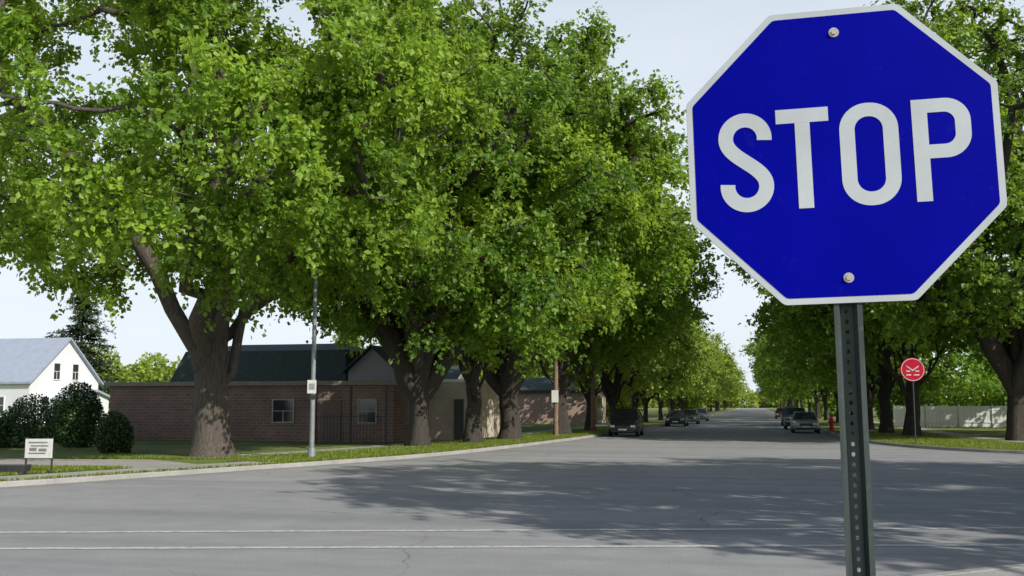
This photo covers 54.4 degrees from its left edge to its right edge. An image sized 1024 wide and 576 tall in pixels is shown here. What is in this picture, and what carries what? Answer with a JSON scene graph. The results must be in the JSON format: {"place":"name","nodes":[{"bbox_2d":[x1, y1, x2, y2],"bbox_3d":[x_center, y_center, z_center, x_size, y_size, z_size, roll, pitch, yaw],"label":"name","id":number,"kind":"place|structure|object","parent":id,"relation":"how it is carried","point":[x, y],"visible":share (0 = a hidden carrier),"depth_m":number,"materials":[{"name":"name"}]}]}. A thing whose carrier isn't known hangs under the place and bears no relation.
{"place":"outdoors","nodes":[
{"label":"outdoors","id":0,"kind":"place"},
{"bbox_2d":[0,342,97,422],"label":"walls","id":1,"kind":"structure","parent":0,"point":[44,383],"depth_m":88.21,"materials":[{"name":"white"}]},
{"bbox_2d":[0,363,78,412],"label":"windows","id":2,"kind":"structure","parent":1,"relation":"attached to","point":[57,368],"depth_m":88.83,"materials":[{"name":"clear glass"}]},
{"bbox_2d":[0,362,79,412],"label":"window frames","id":3,"kind":"structure","parent":1,"relation":"attached to","point":[53,379],"depth_m":88.93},
{"bbox_2d":[0,337,103,385],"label":"roof","id":4,"kind":"structure","parent":1,"relation":"on","point":[25,360],"depth_m":88.87,"materials":[{"name":"grey metal"}]},
{"bbox_2d":[58,394,108,424],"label":"walls","id":5,"kind":"structure","parent":0,"point":[105,401],"depth_m":91.23,"materials":[{"name":"white"}]},
{"bbox_2d":[52,390,109,399],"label":"roof","id":6,"kind":"structure","parent":5,"relation":"on","point":[100,393],"depth_m":90.30,"materials":[{"name":"grey metal"}]},
{"bbox_2d":[0,458,199,468],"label":"driveway","id":7,"kind":"structure","parent":0,"point":[142,463],"depth_m":32.08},
{"bbox_2d":[0,461,279,480],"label":"sidewalk","id":8,"kind":"structure","parent":0,"point":[87,472],"depth_m":27.86,"materials":[{"name":"concrete"}]},
{"bbox_2d":[108,385,407,441],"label":"walls","id":9,"kind":"structure","parent":0,"point":[158,412],"depth_m":51.48,"materials":[{"name":"brown brick"}]},
{"bbox_2d":[170,343,364,381],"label":"roof","id":10,"kind":"structure","parent":9,"relation":"on","point":[281,362],"depth_m":55.70,"materials":[{"name":"green"}]},
{"bbox_2d":[104,380,396,385],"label":"fascia","id":11,"kind":"structure","parent":10,"relation":"attached to","point":[275,383],"depth_m":51.40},
{"bbox_2d":[348,348,394,380],"bbox_3d":[-6.826,4.450,56.174,2.700,1.830,5.800,-2,-7,14],"label":"dormer","id":12,"kind":"object","parent":10,"relation":"on","point":[371,364],"visible":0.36,"depth_m":53.37,"materials":[{"name":"grey"}]},
{"bbox_2d":[342,345,392,373],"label":"dormer roof","id":13,"kind":"structure","parent":12,"relation":"on","point":[380,351],"depth_m":53.40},
{"bbox_2d":[322,400,341,441],"bbox_3d":[-9.127,6.726,50.435,1.000,2.080,0.046,-2,-7,14],"label":"door","id":14,"kind":"structure","parent":9,"relation":"attached to","point":[332,407],"depth_m":50.42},
{"bbox_2d":[272,399,408,424],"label":"window frames","id":15,"kind":"structure","parent":9,"relation":"attached to","point":[366,422],"depth_m":50.91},
{"bbox_2d":[273,400,409,421],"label":"windows","id":16,"kind":"structure","parent":9,"relation":"attached to","point":[286,406],"depth_m":51.04,"materials":[{"name":"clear glass"}]},
{"bbox_2d":[0,407,737,475],"bbox_3d":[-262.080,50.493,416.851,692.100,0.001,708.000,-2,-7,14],"label":"lawn","id":17,"kind":"structure","parent":0,"point":[166,447],"depth_m":44.41,"materials":[{"name":"plant"}]},
{"bbox_2d":[0,464,31,474],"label":"planter box","id":18,"kind":"object","parent":17,"relation":"on","point":[21,468],"visible":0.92,"depth_m":26.55,"materials":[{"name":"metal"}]},
{"bbox_2d":[0,401,46,447],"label":"hedge","id":19,"kind":"object","parent":17,"relation":"on","point":[6,425],"visible":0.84,"depth_m":43.56,"materials":[{"name":"green plant"}]},
{"bbox_2d":[24,437,53,473],"bbox_3d":[-12.880,4.559,27.097,0.740,0.980,0.084,0,-7,0],"label":"yard sign","id":20,"kind":"object","parent":17,"relation":"on","point":[38,448],"visible":0.97,"depth_m":27.08,"materials":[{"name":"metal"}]},
{"bbox_2d":[1,393,88,442],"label":"flowering bush","id":21,"kind":"object","parent":17,"relation":"on","point":[46,414],"visible":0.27,"depth_m":50.24,"materials":[{"name":"green plant"}]},
{"bbox_2d":[50,381,104,447],"bbox_3d":[-19.025,5.546,43.688,2.317,3.056,2.496,-2,-7,14],"label":"round shrub","id":22,"kind":"object","parent":17,"relation":"on","point":[65,424],"visible":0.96,"depth_m":43.18,"materials":[{"name":"green plant"}]},
{"bbox_2d":[45,276,127,414],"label":"pine tree","id":23,"kind":"object","parent":17,"relation":"on","point":[78,331],"visible":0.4,"depth_m":101.04,"materials":[{"name":"green plant"}]},
{"bbox_2d":[93,410,134,454],"bbox_3d":[-15.130,5.516,37.932,1.511,1.757,1.692,3,-7,-24],"label":"round shrub","id":24,"kind":"object","parent":17,"relation":"on","point":[109,424],"visible":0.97,"depth_m":37.53,"materials":[{"name":"green plant"}]},
{"bbox_2d":[0,453,245,475],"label":"grass","id":25,"kind":"structure","parent":17,"relation":"on","point":[36,469],"depth_m":31.95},
{"bbox_2d":[0,0,531,457],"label":"maple tree","id":26,"kind":"object","parent":17,"relation":"on","point":[213,225],"visible":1,"depth_m":31.12,"materials":[{"name":"green plant"}]},
{"bbox_2d":[0,435,582,480],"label":"grass","id":27,"kind":"structure","parent":17,"relation":"on","point":[216,466],"depth_m":31.28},
{"bbox_2d":[307,174,377,457],"bbox_3d":[-5.950,0.948,34.897,2.652,9.959,0.347,-3,-7,24],"label":"street lamp","id":28,"kind":"object","parent":17,"relation":"on","point":[311,386],"visible":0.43,"depth_m":35.02,"materials":[{"name":"metal"}]},
{"bbox_2d":[314,385,387,443],"bbox_3d":[-7.742,6.068,47.729,3.690,2.800,0.090,-2,-7,14],"label":"iron fence","id":29,"kind":"object","parent":17,"relation":"on","point":[350,416],"visible":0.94,"depth_m":47.66,"materials":[{"name":"metal"}]},
{"bbox_2d":[87,345,716,416],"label":"distant trees","id":30,"kind":"object","parent":17,"relation":"on","point":[145,372],"visible":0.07,"depth_m":163.66,"materials":[{"name":"green plant"}]},
{"bbox_2d":[207,429,607,461],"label":"grass","id":31,"kind":"structure","parent":17,"relation":"on","point":[399,449],"depth_m":40.24,"materials":[{"name":"plant"}]},
{"bbox_2d":[237,0,640,445],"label":"maple tree","id":32,"kind":"object","parent":17,"relation":"on","point":[419,362],"visible":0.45,"depth_m":42.11,"materials":[{"name":"green plant"}]},
{"bbox_2d":[428,382,499,439],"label":"walls","id":33,"kind":"structure","parent":17,"relation":"on","point":[441,412],"depth_m":52.55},
{"bbox_2d":[454,399,463,439],"bbox_3d":[-2.784,6.888,52.173,0.500,2.100,0.057,-2,-7,14],"label":"door","id":34,"kind":"structure","parent":33,"relation":"attached to","point":[458,419],"depth_m":52.15,"materials":[{"name":"metal"}]},
{"bbox_2d":[443,379,486,382],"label":"roof","id":35,"kind":"structure","parent":33,"relation":"on","point":[453,380],"depth_m":52.43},
{"bbox_2d":[350,56,678,442],"bbox_3d":[-1.010,-1.750,48.445,18.598,18.818,16.704,1,-7,-11],"label":"maple tree","id":36,"kind":"object","parent":17,"relation":"on","point":[470,369],"visible":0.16,"depth_m":45.10,"materials":[{"name":"green plant"}]},
{"bbox_2d":[362,0,698,439],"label":"maple tree","id":37,"kind":"object","parent":17,"relation":"on","point":[615,109],"visible":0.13,"depth_m":50.68,"materials":[{"name":"green plant"}]},
{"bbox_2d":[552,357,557,435],"bbox_3d":[2.565,3.935,58.362,2.250,9.501,0.349,-2,-7,14],"label":"utility pole","id":38,"kind":"object","parent":17,"relation":"on","point":[555,408],"visible":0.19,"depth_m":57.93,"materials":[{"name":"brown wood"}]},
{"bbox_2d":[591,319,594,431],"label":"utility pole","id":39,"kind":"object","parent":17,"relation":"on","point":[593,401],"visible":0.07,"depth_m":66.50,"materials":[{"name":"brown wood"}]},
{"bbox_2d":[460,79,731,433],"bbox_3d":[3.145,-1.870,63.396,20.045,22.582,22.318,5,-8,-35],"label":"maple tree","id":40,"kind":"object","parent":17,"relation":"on","point":[651,316],"visible":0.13,"depth_m":60.87,"materials":[{"name":"green plant"}]},
{"bbox_2d":[534,281,710,421],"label":"maple tree","id":41,"kind":"object","parent":17,"relation":"on","point":[638,379],"visible":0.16,"depth_m":78.92,"materials":[{"name":"green plant"}]},
{"bbox_2d":[528,219,723,430],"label":"maple tree","id":42,"kind":"object","parent":17,"relation":"on","point":[704,287],"visible":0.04,"depth_m":67.03,"materials":[{"name":"green plant"}]},
{"bbox_2d":[649,339,730,409],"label":"maple tree","id":43,"kind":"object","parent":17,"relation":"on","point":[713,376],"visible":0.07,"depth_m":129.53,"materials":[{"name":"green plant"}]},
{"bbox_2d":[676,308,739,409],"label":"maple tree","id":44,"kind":"object","parent":17,"relation":"on","point":[684,399],"visible":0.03,"depth_m":145.10,"materials":[{"name":"green plant"}]},
{"bbox_2d":[697,377,734,406],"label":"maple tree","id":45,"kind":"object","parent":17,"relation":"on","point":[719,394],"visible":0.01,"depth_m":194.36,"materials":[{"name":"green plant"}]},
{"bbox_2d":[704,350,737,408],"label":"maple tree","id":46,"kind":"object","parent":17,"relation":"on","point":[731,375],"visible":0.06,"depth_m":210.93,"materials":[{"name":"green plant"}]},
{"bbox_2d":[713,366,742,409],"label":"maple tree","id":47,"kind":"object","parent":17,"relation":"on","point":[740,391],"visible":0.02,"depth_m":311.99,"materials":[{"name":"green plant"}]},
{"bbox_2d":[714,372,741,410],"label":"maple tree","id":48,"kind":"object","parent":17,"relation":"on","point":[734,395],"visible":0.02,"depth_m":288.20,"materials":[{"name":"green plant"}]},
{"bbox_2d":[714,360,747,410],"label":"maple tree","id":49,"kind":"object","parent":17,"relation":"on","point":[737,375],"visible":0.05,"depth_m":268.03,"materials":[{"name":"green plant"}]},
{"bbox_2d":[725,368,748,408],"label":"maple tree","id":50,"kind":"object","parent":17,"relation":"on","point":[744,386],"visible":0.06,"depth_m":357.94,"materials":[{"name":"green plant"}]},
{"bbox_2d":[240,410,713,455],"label":"sidewalk","id":51,"kind":"structure","parent":0,"point":[362,447],"depth_m":45.34,"materials":[{"name":"concrete"}]},
{"bbox_2d":[0,408,1023,575],"bbox_3d":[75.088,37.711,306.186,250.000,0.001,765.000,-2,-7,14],"label":"road","id":52,"kind":"structure","parent":0,"point":[750,468],"depth_m":18.49,"materials":[{"name":"asphalt"}]},
{"bbox_2d":[330,317,380,348],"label":"maple tree","id":53,"kind":"object","parent":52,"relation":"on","point":[336,340],"visible":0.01,"depth_m":124.86,"materials":[{"name":"green plant"}]},
{"bbox_2d":[0,408,737,486],"bbox_3d":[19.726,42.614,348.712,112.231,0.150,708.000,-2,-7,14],"label":"kerb","id":54,"kind":"structure","parent":52,"relation":"on","point":[124,476],"depth_m":30.52,"materials":[{"name":"concrete"}]},
{"bbox_2d":[0,408,738,487],"bbox_3d":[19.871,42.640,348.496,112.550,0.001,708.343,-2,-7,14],"label":"gutter","id":55,"kind":"object","parent":52,"relation":"on","point":[315,465],"visible":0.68,"depth_m":32.05,"materials":[{"name":"concrete"}]},
{"bbox_2d":[444,366,463,378],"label":"grey bungalow","id":56,"kind":"object","parent":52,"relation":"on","point":[454,372],"depth_m":82.32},
{"bbox_2d":[436,342,482,379],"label":"maple tree","id":57,"kind":"object","parent":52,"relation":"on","point":[480,375],"visible":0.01,"depth_m":109.52,"materials":[{"name":"green plant"}]},
{"bbox_2d":[0,544,1023,548],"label":"road marking","id":58,"kind":"object","parent":52,"relation":"on","point":[498,546],"visible":0.96,"depth_m":14.03,"materials":[{"name":"paint"}]},
{"bbox_2d":[0,527,1023,532],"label":"road marking","id":59,"kind":"object","parent":52,"relation":"on","point":[501,530],"visible":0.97,"depth_m":15.81,"materials":[{"name":"paint"}]},
{"bbox_2d":[527,363,553,377],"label":"maple tree","id":60,"kind":"object","parent":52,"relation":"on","point":[535,374],"visible":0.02,"depth_m":129.85,"materials":[{"name":"green plant"}]},
{"bbox_2d":[608,408,643,436],"bbox_3d":[7.245,8.496,63.033,2.160,1.718,4.745,-1,-7,12],"label":"parked car","id":61,"kind":"object","parent":52,"relation":"on","point":[626,420],"visible":1,"depth_m":61.72,"materials":[{"name":"grey paint"}]},
{"bbox_2d":[567,285,710,407],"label":"maple tree","id":62,"kind":"object","parent":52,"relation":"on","point":[689,370],"visible":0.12,"depth_m":88.61,"materials":[{"name":"green plant"}]},
{"bbox_2d":[608,307,713,421],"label":"maple tree","id":63,"kind":"object","parent":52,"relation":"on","point":[645,401],"visible":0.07,"depth_m":103.78,"materials":[{"name":"green plant"}]},
{"bbox_2d":[664,410,688,426],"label":"parked car","id":64,"kind":"object","parent":52,"relation":"on","point":[676,416],"visible":1,"depth_m":88.93,"materials":[{"name":"black paint"}]},
{"bbox_2d":[651,308,723,419],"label":"maple tree","id":65,"kind":"object","parent":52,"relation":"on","point":[660,398],"visible":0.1,"depth_m":115.53,"materials":[{"name":"green plant"}]},
{"bbox_2d":[684,409,699,423],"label":"parked car","id":66,"kind":"object","parent":52,"relation":"on","point":[693,415],"visible":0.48,"depth_m":100.79,"materials":[{"name":"grey paint"}]},
{"bbox_2d":[696,409,708,420],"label":"parked car","id":67,"kind":"object","parent":52,"relation":"on","point":[704,414],"visible":0.58,"depth_m":118.06,"materials":[{"name":"silver metal"}]},
{"bbox_2d":[774,408,782,418],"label":"parked car","id":68,"kind":"object","parent":52,"relation":"on","point":[778,411],"visible":0.47,"depth_m":133.18,"materials":[{"name":"red paint"}]},
{"bbox_2d":[780,407,787,425],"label":"parked car","id":69,"kind":"object","parent":52,"relation":"on","point":[783,413],"visible":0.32,"depth_m":92.40,"materials":[{"name":"paint"}]},
{"bbox_2d":[782,407,805,428],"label":"parked car","id":70,"kind":"object","parent":52,"relation":"on","point":[789,411],"visible":0.43,"depth_m":79.72,"materials":[{"name":"blue paint"}]},
{"bbox_2d":[789,412,820,432],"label":"parked car","id":71,"kind":"object","parent":52,"relation":"on","point":[804,421],"visible":0.99,"depth_m":69.02,"materials":[{"name":"silver metal"}]},
{"bbox_2d":[766,408,1011,453],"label":"gutter","id":72,"kind":"object","parent":52,"relation":"on","point":[827,433],"visible":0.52,"depth_m":47.15,"materials":[{"name":"concrete"}]},
{"bbox_2d":[767,408,1023,453],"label":"kerb","id":73,"kind":"structure","parent":52,"relation":"on","point":[945,448],"depth_m":43.79,"materials":[{"name":"concrete"}]},
{"bbox_2d":[912,564,1023,575],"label":"kerb","id":74,"kind":"structure","parent":52,"relation":"on","point":[945,573],"depth_m":11.26,"materials":[{"name":"concrete"}]},
{"bbox_2d":[0,0,1023,404],"label":"sky","id":75,"kind":"structure","parent":0,"point":[689,41],"materials":[{"name":"white"}]},
{"bbox_2d":[500,378,605,423],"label":"brown garage","id":76,"kind":"structure","parent":0,"point":[534,401],"depth_m":94.48,"materials":[{"name":"paint"}]},
{"bbox_2d":[597,397,602,422],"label":"window frames","id":77,"kind":"structure","parent":76,"relation":"in","point":[597,397],"depth_m":95.52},
{"bbox_2d":[598,398,602,421],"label":"windows","id":78,"kind":"structure","parent":76,"relation":"in","point":[600,414],"depth_m":97.17,"materials":[{"name":"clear glass"}]},
{"bbox_2d":[768,408,1023,450],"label":"lawn","id":79,"kind":"structure","parent":0,"point":[996,432],"depth_m":74.10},
{"bbox_2d":[754,381,778,407],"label":"maple tree","id":80,"kind":"object","parent":79,"relation":"on","point":[756,393],"visible":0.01,"depth_m":360.96,"materials":[{"name":"green plant"}]},
{"bbox_2d":[755,387,785,406],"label":"maple tree","id":81,"kind":"object","parent":79,"relation":"on","point":[757,390],"visible":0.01,"depth_m":293.70,"materials":[{"name":"green plant"}]},
{"bbox_2d":[739,335,805,407],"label":"maple tree","id":82,"kind":"object","parent":79,"relation":"on","point":[801,401],"visible":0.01,"depth_m":181.03,"materials":[{"name":"green plant"}]},
{"bbox_2d":[749,361,806,406],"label":"maple tree","id":83,"kind":"object","parent":79,"relation":"on","point":[771,392],"visible":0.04,"depth_m":198.16,"materials":[{"name":"green plant"}]},
{"bbox_2d":[750,358,805,406],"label":"maple tree","id":84,"kind":"object","parent":79,"relation":"on","point":[765,385],"depth_m":235.14,"materials":[{"name":"green plant"}]},
{"bbox_2d":[752,372,804,406],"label":"maple tree","id":85,"kind":"object","parent":79,"relation":"on","point":[772,391],"visible":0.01,"depth_m":216.09,"materials":[{"name":"green plant"}]},
{"bbox_2d":[751,364,806,406],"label":"maple tree","id":86,"kind":"object","parent":79,"relation":"on","point":[789,400],"visible":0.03,"depth_m":254.14,"materials":[{"name":"green plant"}]},
{"bbox_2d":[752,379,805,406],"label":"maple tree","id":87,"kind":"object","parent":79,"relation":"on","point":[764,391],"depth_m":272.88,"materials":[{"name":"green plant"}]},
{"bbox_2d":[740,323,832,417],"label":"maple tree","id":88,"kind":"object","parent":79,"relation":"on","point":[816,395],"visible":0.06,"depth_m":132.36,"materials":[{"name":"green plant"}]},
{"bbox_2d":[747,323,831,411],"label":"maple tree","id":89,"kind":"object","parent":79,"relation":"on","point":[810,406],"visible":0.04,"depth_m":147.32,"materials":[{"name":"green plant"}]},
{"bbox_2d":[755,343,833,419],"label":"maple tree","id":90,"kind":"object","parent":79,"relation":"on","point":[797,391],"visible":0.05,"depth_m":117.88,"materials":[{"name":"green plant"}]},
{"bbox_2d":[756,321,896,422],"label":"maple tree","id":91,"kind":"object","parent":79,"relation":"on","point":[768,348],"visible":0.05,"depth_m":103.47,"materials":[{"name":"green plant"}]},
{"bbox_2d":[828,415,834,430],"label":"fire hydrant","id":92,"kind":"object","parent":79,"relation":"on","point":[831,421],"visible":1,"depth_m":70.88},
{"bbox_2d":[751,280,944,424],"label":"maple tree","id":93,"kind":"object","parent":79,"relation":"on","point":[814,367],"visible":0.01,"depth_m":89.23,"materials":[{"name":"green plant"}]},
{"bbox_2d":[756,286,965,428],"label":"maple tree","id":94,"kind":"object","parent":79,"relation":"on","point":[932,382],"visible":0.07,"depth_m":74.87,"materials":[{"name":"green plant"}]},
{"bbox_2d":[724,252,1003,432],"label":"maple tree","id":95,"kind":"object","parent":79,"relation":"on","point":[885,383],"visible":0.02,"depth_m":67.16,"materials":[{"name":"green plant"}]},
{"bbox_2d":[724,89,1023,435],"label":"maple tree","id":96,"kind":"object","parent":79,"relation":"on","point":[807,325],"visible":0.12,"depth_m":58.09,"materials":[{"name":"green plant"}]},
{"bbox_2d":[806,338,1006,416],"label":"distant trees","id":97,"kind":"object","parent":79,"relation":"on","point":[974,367],"visible":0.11,"depth_m":135.42,"materials":[{"name":"green plant"}]},
{"bbox_2d":[900,358,924,442],"bbox_3d":[18.967,5.327,46.982,1.120,4.060,0.071,-1,-7,6],"label":"round red sign","id":98,"kind":"object","parent":79,"relation":"on","point":[912,369],"visible":0.98,"depth_m":47.11,"materials":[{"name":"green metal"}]},
{"bbox_2d":[831,0,1023,440],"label":"maple tree","id":99,"kind":"object","parent":79,"relation":"on","point":[977,295],"visible":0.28,"depth_m":50.40,"materials":[{"name":"green plant"}]},
{"bbox_2d":[851,433,1023,450],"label":"grass","id":100,"kind":"structure","parent":79,"relation":"on","point":[935,439],"depth_m":48.62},
{"bbox_2d":[873,367,1006,424],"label":"hedge","id":101,"kind":"object","parent":79,"relation":"on","point":[990,390],"visible":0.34,"depth_m":91.68,"materials":[{"name":"green plant"}]},
{"bbox_2d":[893,404,1006,427],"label":"board fence","id":102,"kind":"object","parent":79,"relation":"on","point":[941,416],"visible":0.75,"depth_m":81.05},
{"bbox_2d":[960,219,1015,381],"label":"maple tree","id":103,"kind":"object","parent":79,"relation":"on","point":[987,366],"depth_m":84.38,"materials":[{"name":"green plant"}]},
{"bbox_2d":[806,411,1023,442],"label":"sidewalk","id":104,"kind":"structure","parent":0,"point":[948,433],"depth_m":61.73,"materials":[{"name":"concrete"}]},
{"bbox_2d":[946,567,1023,575],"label":"pavement","id":105,"kind":"structure","parent":0,"point":[1012,572],"depth_m":11.12,"materials":[{"name":"concrete"}]},
{"bbox_2d":[686,4,1006,575],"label":"stop sign","id":106,"kind":"object","parent":105,"relation":"on","point":[853,158],"visible":1,"depth_m":2.51,"materials":[{"name":"metal"}]},
{"label":"ground","id":107,"kind":"structure","parent":0,"visible":0},
{"bbox_2d":[692,328,735,407],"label":"maple tree","id":108,"kind":"object","parent":107,"relation":"on","point":[717,335],"visible":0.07,"depth_m":177.89,"materials":[{"name":"green plant"}]},
{"bbox_2d":[709,354,740,411],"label":"maple tree","id":109,"kind":"object","parent":107,"relation":"on","point":[726,395],"visible":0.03,"depth_m":249.79,"materials":[{"name":"green plant"}]},
{"bbox_2d":[707,343,743,411],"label":"maple tree","id":110,"kind":"object","parent":107,"relation":"on","point":[732,378],"visible":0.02,"depth_m":226.85,"materials":[{"name":"green plant"}]},
{"bbox_2d":[722,367,746,409],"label":"maple tree","id":111,"kind":"object","parent":107,"relation":"on","point":[723,402],"visible":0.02,"depth_m":331.88,"materials":[{"name":"green plant"}]},
{"bbox_2d":[637,388,876,407],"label":"distant trees","id":112,"kind":"object","parent":107,"relation":"on","point":[754,400],"visible":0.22,"depth_m":502.23,"materials":[{"name":"green plant"}]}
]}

